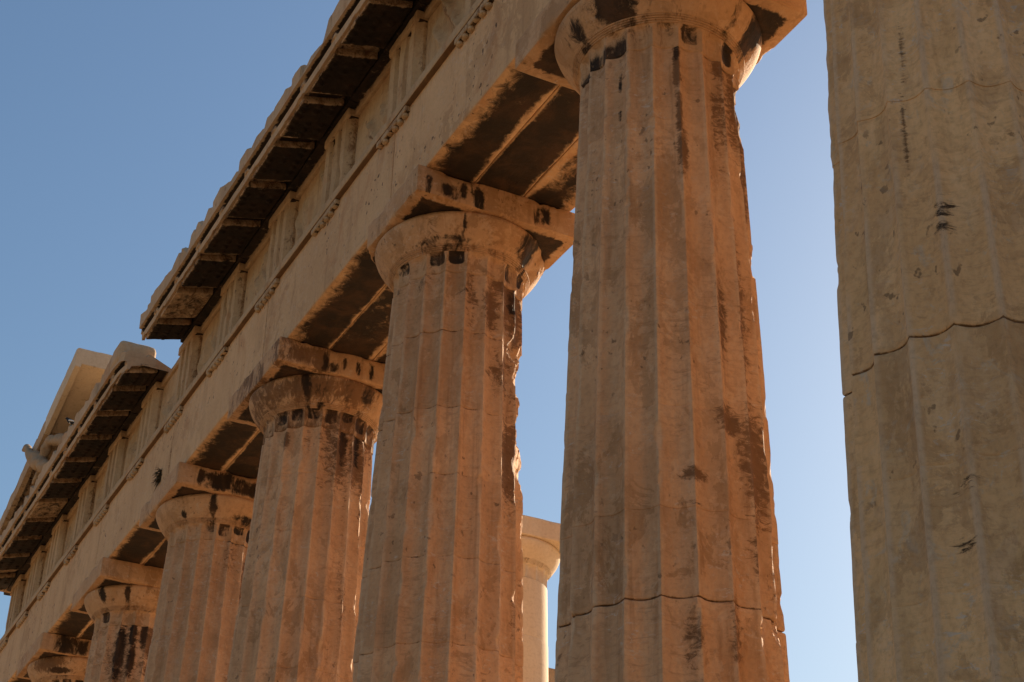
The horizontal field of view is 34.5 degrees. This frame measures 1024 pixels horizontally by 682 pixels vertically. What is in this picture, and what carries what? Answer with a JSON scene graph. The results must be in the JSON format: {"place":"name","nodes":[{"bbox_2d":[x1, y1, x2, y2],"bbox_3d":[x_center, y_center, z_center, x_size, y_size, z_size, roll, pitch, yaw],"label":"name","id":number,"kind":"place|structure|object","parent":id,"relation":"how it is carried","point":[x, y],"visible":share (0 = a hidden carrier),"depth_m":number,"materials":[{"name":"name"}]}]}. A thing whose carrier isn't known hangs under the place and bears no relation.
{"place":"outdoors","nodes":[
{"label":"outdoors","id":0,"kind":"place"},
{"bbox_2d":[0,0,857,681],"label":"sky","id":1,"kind":"structure","parent":0,"point":[123,122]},
{"bbox_2d":[520,515,560,681],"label":"smooth column","id":2,"kind":"structure","parent":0,"point":[540,540],"depth_m":26.89,"materials":[{"name":"stone"}]},
{"bbox_2d":[548,668,554,681],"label":"ruined wall","id":3,"kind":"structure","parent":0,"point":[551,673],"depth_m":34.27,"materials":[{"name":"stone"}]},
{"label":"pavement","id":4,"kind":"structure","parent":0,"visible":0},
{"bbox_2d":[16,632,91,681],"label":"fluted column","id":5,"kind":"structure","parent":4,"relation":"on","point":[48,657],"depth_m":31.39,"materials":[{"name":"stone"}]},
{"bbox_2d":[70,557,162,681],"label":"fluted column","id":6,"kind":"structure","parent":4,"relation":"on","point":[115,600],"depth_m":28.01,"materials":[{"name":"stone"}]},
{"bbox_2d":[139,462,256,681],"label":"fluted column","id":7,"kind":"structure","parent":4,"relation":"on","point":[199,517],"depth_m":24.49,"materials":[{"name":"stone"}]},
{"bbox_2d":[227,336,384,681],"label":"fluted column","id":8,"kind":"structure","parent":4,"relation":"on","point":[312,413],"depth_m":20.85,"materials":[{"name":"stone"}]},
{"bbox_2d":[353,164,574,681],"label":"fluted column","id":9,"kind":"structure","parent":4,"relation":"on","point":[462,266],"depth_m":17.09,"materials":[{"name":"stone"}]},
{"bbox_2d":[0,0,579,681],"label":"entablature","id":10,"kind":"structure","parent":9,"relation":"on","point":[380,100],"depth_m":22.11,"materials":[{"name":"stone"}]},
{"bbox_2d":[22,444,48,472],"bbox_3d":[-9.521,2.340,33.036,0.355,1.277,1.926,20,-35,-29],"label":"horse statue","id":11,"kind":"object","parent":10,"relation":"on","point":[36,460],"visible":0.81,"depth_m":32.73,"materials":[{"name":"stone"}]},
{"bbox_2d":[32,433,63,484],"bbox_3d":[-8.747,2.093,32.266,0.615,0.779,2.514,19,-34,-28],"label":"reclining statue","id":12,"kind":"object","parent":10,"relation":"on","point":[50,441],"visible":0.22,"depth_m":32.63,"materials":[{"name":"stone"}]},
{"bbox_2d":[0,348,111,593],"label":"pediment corner","id":13,"kind":"object","parent":10,"relation":"on","point":[84,373],"visible":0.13,"depth_m":32.46,"materials":[{"name":"stone"}]},
{"bbox_2d":[65,417,73,424],"bbox_3d":[-8.133,1.480,30.533,0.390,0.195,0.118,-11,-32,20],"label":"bird","id":14,"kind":"object","parent":10,"relation":"on","point":[70,421],"visible":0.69,"depth_m":30.52},
{"bbox_2d":[152,467,162,490],"bbox_3d":[-5.594,2.179,25.836,0.160,0.376,0.221,15,-33,-23],"label":"dry plant","id":15,"kind":"object","parent":10,"relation":"attached to","point":[157,481],"visible":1,"depth_m":25.84,"materials":[{"name":"plant"}]},
{"bbox_2d":[515,0,806,681],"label":"fluted column","id":16,"kind":"structure","parent":4,"relation":"on","point":[669,564],"depth_m":13.15,"materials":[{"name":"stone"}]},
{"bbox_2d":[823,0,1023,681],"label":"fluted column","id":17,"kind":"structure","parent":4,"relation":"on","point":[926,108],"depth_m":9.57,"materials":[{"name":"stone"}]}
]}

